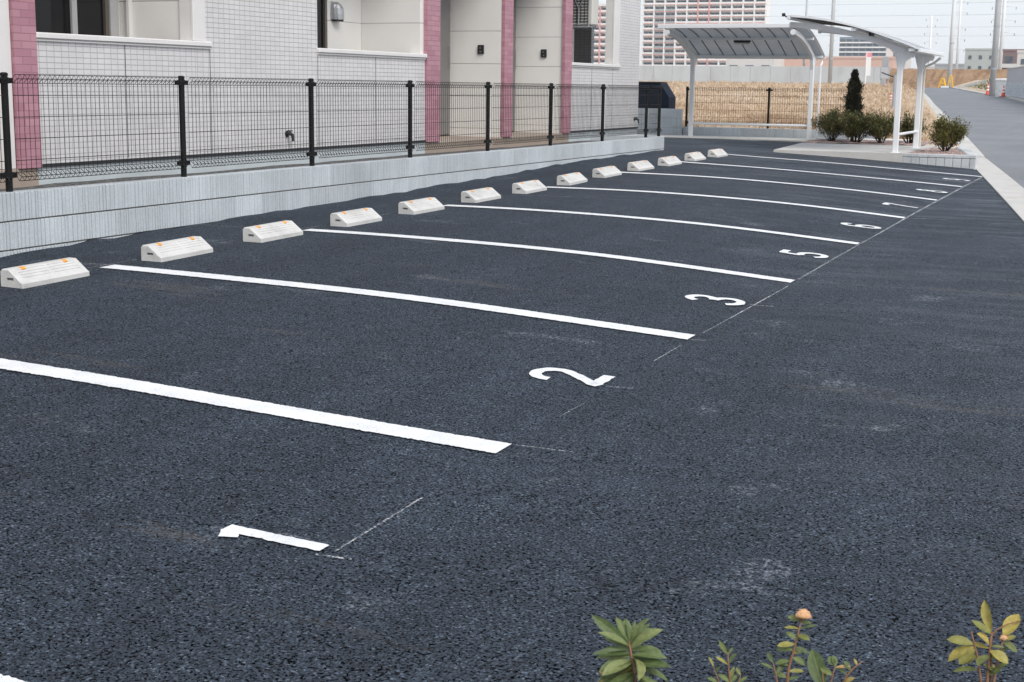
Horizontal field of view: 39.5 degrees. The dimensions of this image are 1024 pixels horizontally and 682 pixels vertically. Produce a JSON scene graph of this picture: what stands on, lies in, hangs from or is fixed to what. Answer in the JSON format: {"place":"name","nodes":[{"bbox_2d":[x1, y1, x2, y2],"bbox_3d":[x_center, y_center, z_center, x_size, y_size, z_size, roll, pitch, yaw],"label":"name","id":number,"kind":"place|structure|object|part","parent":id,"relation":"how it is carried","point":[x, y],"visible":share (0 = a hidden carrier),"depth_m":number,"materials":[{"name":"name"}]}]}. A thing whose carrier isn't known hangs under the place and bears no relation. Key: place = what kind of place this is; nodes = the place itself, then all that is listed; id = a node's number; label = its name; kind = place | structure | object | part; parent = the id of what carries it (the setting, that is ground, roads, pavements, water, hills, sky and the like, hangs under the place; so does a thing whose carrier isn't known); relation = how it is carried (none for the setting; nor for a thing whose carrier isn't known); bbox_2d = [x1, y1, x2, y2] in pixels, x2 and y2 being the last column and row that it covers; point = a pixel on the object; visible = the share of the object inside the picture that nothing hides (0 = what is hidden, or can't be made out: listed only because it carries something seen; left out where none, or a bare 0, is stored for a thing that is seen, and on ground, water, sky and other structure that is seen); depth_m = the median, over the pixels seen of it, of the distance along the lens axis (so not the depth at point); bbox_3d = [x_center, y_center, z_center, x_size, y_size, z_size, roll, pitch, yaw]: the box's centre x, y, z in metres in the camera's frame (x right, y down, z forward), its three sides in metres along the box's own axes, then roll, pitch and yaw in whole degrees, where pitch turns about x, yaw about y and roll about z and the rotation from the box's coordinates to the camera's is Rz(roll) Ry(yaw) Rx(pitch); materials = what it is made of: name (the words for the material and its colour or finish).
{"place":"outdoors","nodes":[
{"label":"outdoors","id":0,"kind":"place"},
{"bbox_2d":[0,137,1023,681],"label":"parking lot","id":1,"kind":"structure","parent":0,"point":[744,399],"depth_m":5.64,"materials":[{"name":"grey asphalt"}]},
{"bbox_2d":[0,257,89,288],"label":"wheel stop","id":2,"kind":"object","parent":1,"relation":"on","point":[40,273],"visible":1,"depth_m":8.58,"materials":[{"name":"concrete"}]},
{"bbox_2d":[141,236,212,261],"bbox_3d":[-2.304,-0.637,9.835,0.165,0.116,0.600,5,12,23],"label":"wheel stop","id":3,"kind":"object","parent":1,"relation":"on","point":[169,250],"visible":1,"depth_m":9.74,"materials":[{"name":"concrete"}]},
{"bbox_2d":[243,220,302,242],"bbox_3d":[-1.826,-0.842,10.928,0.165,0.116,0.600,5,12,22],"label":"wheel stop","id":4,"kind":"object","parent":1,"relation":"on","point":[262,233],"visible":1,"depth_m":10.83,"materials":[{"name":"concrete"}]},
{"bbox_2d":[0,0,640,188],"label":"apartment building","id":5,"kind":"structure","parent":1,"relation":"on","point":[528,42],"depth_m":15.16,"materials":[{"name":"tile"}]},
{"bbox_2d":[35,0,109,35],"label":"window","id":6,"kind":"structure","parent":5,"relation":"in","point":[83,17],"depth_m":13.28,"materials":[{"name":"black glass"}]},
{"bbox_2d":[317,0,327,47],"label":"window","id":7,"kind":"structure","parent":5,"relation":"in","point":[322,39],"depth_m":17.29,"materials":[{"name":"grey glass"}]},
{"bbox_2d":[440,0,450,134],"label":"door","id":8,"kind":"structure","parent":5,"relation":"in","point":[445,47],"depth_m":20.27,"materials":[{"name":"silver metal"}]},
{"bbox_2d":[512,0,515,130],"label":"door","id":9,"kind":"structure","parent":5,"relation":"in","point":[514,19],"depth_m":22.46,"materials":[{"name":"silver metal"}]},
{"bbox_2d":[573,0,598,28],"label":"air conditioner","id":10,"kind":"object","parent":5,"relation":"hanging from","point":[585,14],"visible":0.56,"depth_m":23.81,"materials":[{"name":"beige plastic"}]},
{"bbox_2d":[0,134,663,256],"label":"block wall","id":11,"kind":"structure","parent":1,"relation":"on","point":[38,219],"depth_m":12.33,"materials":[{"name":"concrete"}]},
{"bbox_2d":[0,141,594,191],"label":"gravel strip","id":12,"kind":"object","parent":11,"relation":"on","point":[179,175],"visible":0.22,"depth_m":14.42,"materials":[{"name":"grey gravel"}]},
{"bbox_2d":[0,72,662,191],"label":"fence","id":13,"kind":"object","parent":11,"relation":"on","point":[8,175],"visible":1,"depth_m":13.50,"materials":[{"name":"black metal"}]},
{"bbox_2d":[330,208,381,226],"bbox_3d":[-1.313,-1.049,12.059,0.165,0.116,0.600,5,11,23],"label":"wheel stop","id":14,"kind":"object","parent":1,"relation":"on","point":[349,218],"visible":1,"depth_m":11.96,"materials":[{"name":"concrete"}]},
{"bbox_2d":[398,197,444,214],"bbox_3d":[-0.830,-1.248,13.149,0.165,0.116,0.600,5,12,24],"label":"wheel stop","id":15,"kind":"object","parent":1,"relation":"on","point":[422,205],"visible":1,"depth_m":13.04,"materials":[{"name":"concrete"}]},
{"bbox_2d":[461,187,500,202],"bbox_3d":[-0.306,-1.470,14.341,0.165,0.116,0.600,5,12,24],"label":"wheel stop","id":16,"kind":"object","parent":1,"relation":"on","point":[480,195],"visible":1,"depth_m":14.22,"materials":[{"name":"concrete"}]},
{"bbox_2d":[512,180,546,193],"bbox_3d":[0.195,-1.670,15.426,0.165,0.116,0.600,5,11,23],"label":"wheel stop","id":17,"kind":"object","parent":1,"relation":"on","point":[528,187],"visible":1,"depth_m":15.29,"materials":[{"name":"concrete"}]},
{"bbox_2d":[557,172,587,184],"bbox_3d":[0.706,-1.891,16.607,0.165,0.116,0.600,5,12,22],"label":"wheel stop","id":18,"kind":"object","parent":1,"relation":"on","point":[574,178],"visible":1,"depth_m":16.47,"materials":[{"name":"concrete"}]},
{"bbox_2d":[592,166,621,177],"bbox_3d":[1.187,-2.101,17.694,0.165,0.116,0.600,6,12,24],"label":"wheel stop","id":19,"kind":"object","parent":1,"relation":"on","point":[606,171],"visible":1,"depth_m":17.55,"materials":[{"name":"concrete"}]},
{"bbox_2d":[627,160,653,170],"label":"wheel stop","id":20,"kind":"object","parent":1,"relation":"on","point":[642,165],"visible":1,"depth_m":18.69,"materials":[{"name":"concrete"}]},
{"bbox_2d":[658,156,681,165],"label":"wheel stop","id":21,"kind":"object","parent":1,"relation":"on","point":[669,161],"visible":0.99,"depth_m":19.77,"materials":[{"name":"concrete"}]},
{"bbox_2d":[684,152,705,160],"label":"wheel stop","id":22,"kind":"object","parent":1,"relation":"on","point":[694,156],"visible":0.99,"depth_m":20.90,"materials":[{"name":"concrete"}]},
{"bbox_2d":[707,149,727,156],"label":"wheel stop","id":23,"kind":"object","parent":1,"relation":"on","point":[717,153],"visible":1,"depth_m":22.00,"materials":[{"name":"concrete"}]},
{"bbox_2d":[637,134,818,141],"bbox_3d":[4.188,-4.131,29.540,4.087,0.200,1.250,5,11,23],"label":"gutter strip","id":24,"kind":"object","parent":1,"relation":"on","point":[748,138],"visible":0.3,"depth_m":29.14,"materials":[{"name":"concrete"}]},
{"bbox_2d":[773,142,952,161],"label":"concrete slab","id":25,"kind":"structure","parent":1,"relation":"on","point":[866,151],"depth_m":24.24,"materials":[{"name":"grey concrete"}]},
{"bbox_2d":[782,13,943,152],"bbox_3d":[6.097,-4.470,24.721,2.293,2.268,2.860,5,11,23],"label":"bicycle shelter","id":26,"kind":"object","parent":25,"relation":"on","point":[923,55],"visible":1,"depth_m":23.74,"materials":[{"name":"white metal"}]},
{"bbox_2d":[803,140,934,145],"bbox_3d":[7.001,-3.892,27.888,2.280,0.025,1.960,5,11,23],"label":"pink gravel bed","id":27,"kind":"object","parent":1,"relation":"on","point":[863,142],"visible":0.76,"depth_m":27.67,"materials":[{"name":"gravel"}]},
{"bbox_2d":[658,23,908,141],"bbox_3d":[5.387,-5.061,28.068,4.631,2.239,2.210,5,11,23],"label":"bicycle shelter","id":28,"kind":"object","parent":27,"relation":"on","point":[744,41],"visible":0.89,"depth_m":28.57,"materials":[{"name":"white metal"}]},
{"bbox_2d":[811,106,848,140],"bbox_3d":[6.358,-4.282,28.176,0.859,0.724,0.834,-3,11,-22],"label":"bush","id":29,"kind":"object","parent":27,"relation":"on","point":[828,123],"visible":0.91,"depth_m":28.05,"materials":[{"name":"green plant"}]},
{"bbox_2d":[840,69,865,140],"bbox_3d":[6.757,-4.639,28.163,0.579,1.488,0.591,9,13,38],"label":"conifer","id":30,"kind":"object","parent":27,"relation":"on","point":[853,97],"visible":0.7,"depth_m":28.04,"materials":[{"name":"green plant"}]},
{"bbox_2d":[836,107,877,141],"bbox_3d":[6.751,-4.200,27.739,0.903,0.726,0.741,-1,10,-7],"label":"bush","id":31,"kind":"object","parent":27,"relation":"on","point":[851,127],"visible":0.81,"depth_m":27.62,"materials":[{"name":"green plant"}]},
{"bbox_2d":[860,107,902,142],"bbox_3d":[7.077,-4.132,27.389,0.814,0.724,0.997,5,11,23],"label":"bush","id":32,"kind":"object","parent":27,"relation":"on","point":[882,127],"visible":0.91,"depth_m":27.26,"materials":[{"name":"green plant"}]},
{"bbox_2d":[899,109,928,142],"bbox_3d":[7.622,-4.122,27.441,0.654,0.698,0.743,-2,10,-15],"label":"bush","id":33,"kind":"object","parent":27,"relation":"on","point":[908,124],"visible":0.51,"depth_m":27.39,"materials":[{"name":"green plant"}]},
{"bbox_2d":[903,146,977,169],"bbox_3d":[7.716,-3.179,24.917,1.148,0.338,3.841,5,11,23],"label":"planter","id":34,"kind":"object","parent":1,"relation":"on","point":[960,157],"visible":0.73,"depth_m":23.25,"materials":[{"name":"grey concrete"}]},
{"bbox_2d":[925,111,971,151],"bbox_3d":[7.483,-3.576,24.398,0.749,0.727,1.014,7,12,33],"label":"bush","id":35,"kind":"object","parent":34,"relation":"on","point":[946,132],"visible":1,"depth_m":24.26,"materials":[{"name":"green plant"}]},
{"bbox_2d":[591,615,670,681],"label":"garden shrub","id":36,"kind":"object","parent":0,"point":[619,666],"visible":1,"depth_m":2.25,"materials":[{"name":"green plant"}]},
{"bbox_2d":[707,641,746,681],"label":"garden shrub","id":37,"kind":"object","parent":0,"point":[731,672],"visible":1,"depth_m":2.25,"materials":[{"name":"green plant"}]},
{"bbox_2d":[639,79,958,148],"bbox_3d":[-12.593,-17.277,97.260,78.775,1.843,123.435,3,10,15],"label":"field","id":38,"kind":"structure","parent":0,"point":[925,104],"depth_m":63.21,"materials":[{"name":"beige plant"}]},
{"bbox_2d":[638,82,675,108],"bbox_3d":[2.535,-5.163,31.458,2.080,1.118,0.540,5,11,23],"label":"garbage box","id":39,"kind":"object","parent":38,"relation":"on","point":[668,99],"visible":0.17,"depth_m":30.91,"materials":[{"name":"blue metal"}]},
{"bbox_2d":[639,65,885,84],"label":"concrete wall","id":40,"kind":"structure","parent":38,"relation":"on","point":[772,74],"depth_m":140.08,"materials":[{"name":"grey concrete"}]},
{"bbox_2d":[828,0,836,83],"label":"utility pole","id":41,"kind":"object","parent":38,"relation":"on","point":[832,15],"visible":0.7,"depth_m":132.62,"materials":[{"name":"concrete"}]},
{"bbox_2d":[865,52,871,83],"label":"banner pole","id":42,"kind":"object","parent":38,"relation":"on","point":[868,64],"visible":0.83,"depth_m":132.22,"materials":[{"name":"white fabric"}]},
{"bbox_2d":[880,57,889,84],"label":"meter cabinet","id":43,"kind":"object","parent":38,"relation":"on","point":[885,68],"visible":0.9,"depth_m":115.55,"materials":[{"name":"grey metal"}]},
{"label":"door","id":44,"kind":"part","parent":43,"relation":"part of","materials":[{"name":"grey metal"}]},
{"bbox_2d":[881,72,896,109],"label":"steel post","id":45,"kind":"object","parent":38,"relation":"on","point":[894,91],"visible":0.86,"depth_m":42.39,"materials":[{"name":"white metal"}]},
{"bbox_2d":[761,608,861,681],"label":"garden shrub","id":46,"kind":"object","parent":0,"point":[818,670],"visible":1,"depth_m":2.25,"materials":[{"name":"green plant"}]},
{"bbox_2d":[599,0,1023,68],"label":"sky","id":47,"kind":"structure","parent":0,"point":[978,25],"materials":[{"name":"white"}]},
{"bbox_2d":[641,14,1001,15],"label":"power line","id":48,"kind":"object","parent":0,"point":[908,15],"visible":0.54,"depth_m":421.52,"materials":[{"name":"grey metal"}]},
{"bbox_2d":[640,25,1023,27],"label":"power line","id":49,"kind":"object","parent":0,"point":[874,27],"visible":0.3,"depth_m":430.43,"materials":[{"name":"grey metal"}]},
{"bbox_2d":[838,2,994,4],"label":"power line","id":50,"kind":"object","parent":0,"point":[923,3],"visible":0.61,"depth_m":417.35,"materials":[{"name":"grey metal"}]},
{"bbox_2d":[885,68,1006,88],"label":"earth bank","id":51,"kind":"structure","parent":0,"point":[933,77],"depth_m":196.74,"materials":[{"name":"brown soil"}]},
{"bbox_2d":[924,88,1023,187],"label":"road","id":52,"kind":"structure","parent":0,"point":[996,133],"depth_m":48.01,"materials":[{"name":"grey asphalt"}]},
{"bbox_2d":[938,78,948,87],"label":"barricade","id":53,"kind":"object","parent":52,"relation":"on","point":[944,83],"visible":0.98,"depth_m":180.31,"materials":[{"name":"yellow metal"}]},
{"bbox_2d":[947,75,952,86],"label":"barricade","id":54,"kind":"object","parent":52,"relation":"on","point":[951,80],"visible":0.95,"depth_m":180.59,"materials":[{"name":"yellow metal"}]},
{"bbox_2d":[947,0,955,87],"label":"utility pole","id":55,"kind":"object","parent":52,"relation":"on","point":[951,49],"visible":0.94,"depth_m":183.95,"materials":[{"name":"grey concrete"}]},
{"bbox_2d":[924,93,984,156],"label":"road kerb","id":56,"kind":"structure","parent":52,"relation":"on","point":[966,142],"depth_m":33.17,"materials":[{"name":"concrete"}]},
{"bbox_2d":[950,87,1023,101],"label":"road kerb","id":57,"kind":"structure","parent":52,"relation":"on","point":[1017,99],"depth_m":130.61,"materials":[{"name":"concrete"}]},
{"bbox_2d":[989,0,1001,95],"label":"utility pole","id":58,"kind":"object","parent":52,"relation":"on","point":[994,59],"visible":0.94,"depth_m":116.58,"materials":[{"name":"concrete"}]},
{"bbox_2d":[976,157,1023,221],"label":"kerb","id":59,"kind":"structure","parent":52,"relation":"on","point":[1008,189],"depth_m":19.16,"materials":[{"name":"concrete"}]},
{"bbox_2d":[995,78,1006,96],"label":"gate pier","id":60,"kind":"structure","parent":52,"relation":"on","point":[1000,82],"depth_m":114.08,"materials":[{"name":"white paint"}]},
{"bbox_2d":[1001,85,1004,96],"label":"traffic cone","id":61,"kind":"object","parent":52,"relation":"on","point":[1003,93],"visible":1,"depth_m":105.70,"materials":[{"name":"orange plastic"}]},
{"bbox_2d":[954,78,1006,92],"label":"verge","id":62,"kind":"structure","parent":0,"point":[974,89],"depth_m":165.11,"materials":[{"name":"beige plant"}]},
{"bbox_2d":[958,79,986,88],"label":"plank pile","id":63,"kind":"object","parent":62,"relation":"on","point":[971,84],"visible":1,"depth_m":141.43,"materials":[{"name":"white concrete"}]},
{"bbox_2d":[947,600,1020,681],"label":"garden shrub","id":64,"kind":"object","parent":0,"point":[966,655],"visible":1,"depth_m":2.25,"materials":[{"name":"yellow plant"}]},
{"bbox_3d":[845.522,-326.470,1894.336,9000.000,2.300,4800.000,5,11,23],"label":"ground","id":65,"kind":"structure","parent":0,"visible":0},
{"bbox_2d":[594,3,605,63],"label":"apartment tower","id":66,"kind":"structure","parent":65,"relation":"on","point":[599,45],"depth_m":666.87,"materials":[{"name":"white concrete"}]},
{"bbox_2d":[637,108,682,134],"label":"block wall","id":67,"kind":"structure","parent":65,"relation":"on","point":[671,123],"depth_m":30.65,"materials":[{"name":"concrete"}]},
{"bbox_2d":[641,0,769,65],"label":"apartment tower","id":68,"kind":"structure","parent":65,"relation":"on","point":[658,48],"depth_m":700.92,"materials":[{"name":"white concrete"}]},
{"bbox_2d":[644,0,764,64],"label":"window","id":69,"kind":"structure","parent":68,"relation":"in","point":[645,63],"depth_m":699.51,"materials":[{"name":"grey glass"}]},
{"bbox_2d":[726,59,783,65],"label":"distant building","id":70,"kind":"structure","parent":65,"relation":"on","point":[754,62],"depth_m":320.29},
{"bbox_2d":[683,86,873,138],"bbox_3d":[5.548,-4.661,29.833,4.036,1.275,0.141,5,11,23],"label":"fence","id":71,"kind":"object","parent":65,"relation":"on","point":[750,132],"visible":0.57,"depth_m":29.97,"materials":[{"name":"metal"}]},
{"bbox_2d":[803,0,807,65],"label":"utility pole","id":72,"kind":"object","parent":65,"relation":"on","point":[806,11],"visible":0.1,"depth_m":176.18,"materials":[{"name":"concrete"}]},
{"bbox_2d":[784,56,896,68],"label":"distant building","id":73,"kind":"structure","parent":65,"relation":"on","point":[849,61],"depth_m":321.32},
{"bbox_2d":[839,37,892,56],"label":"distant building","id":74,"kind":"structure","parent":65,"relation":"on","point":[851,46],"depth_m":920.20,"materials":[{"name":"white concrete"}]},
{"bbox_2d":[886,41,910,68],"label":"distant building","id":75,"kind":"structure","parent":65,"relation":"on","point":[889,53],"depth_m":322.26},
{"bbox_2d":[924,15,937,63],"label":"power pylon","id":76,"kind":"object","parent":65,"relation":"on","point":[931,32],"visible":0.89,"depth_m":493.09,"materials":[{"name":"grey metal"}]},
{"bbox_2d":[934,64,963,68],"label":"distant building","id":77,"kind":"structure","parent":65,"relation":"on","point":[945,66],"depth_m":417.20,"materials":[{"name":"grey concrete"}]},
{"bbox_2d":[954,0,967,68],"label":"power pylon","id":78,"kind":"object","parent":65,"relation":"on","point":[958,38],"visible":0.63,"depth_m":395.28,"materials":[{"name":"grey metal"}]},
{"bbox_2d":[964,48,998,69],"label":"distant building","id":79,"kind":"structure","parent":65,"relation":"on","point":[977,58],"depth_m":394.54,"materials":[{"name":"grey concrete"}]},
{"bbox_2d":[990,0,1016,69],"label":"power pylon","id":80,"kind":"object","parent":65,"relation":"on","point":[1003,19],"visible":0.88,"depth_m":390.62,"materials":[{"name":"grey metal"}]},
{"bbox_2d":[1002,49,1023,68],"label":"distant building","id":81,"kind":"structure","parent":65,"relation":"on","point":[1009,59],"depth_m":307.18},
{"bbox_2d":[1005,56,1012,62],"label":"window","id":82,"kind":"structure","parent":81,"relation":"in","point":[1008,59],"depth_m":307.35,"materials":[{"name":"grey glass"}]},
{"bbox_2d":[1005,66,1023,98],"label":"block wall","id":83,"kind":"structure","parent":65,"relation":"on","point":[1014,86],"depth_m":103.08,"materials":[{"name":"concrete"}]},
{"bbox_2d":[1017,50,1023,66],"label":"distant building","id":84,"kind":"structure","parent":65,"relation":"on","point":[1020,58],"depth_m":278.59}
]}

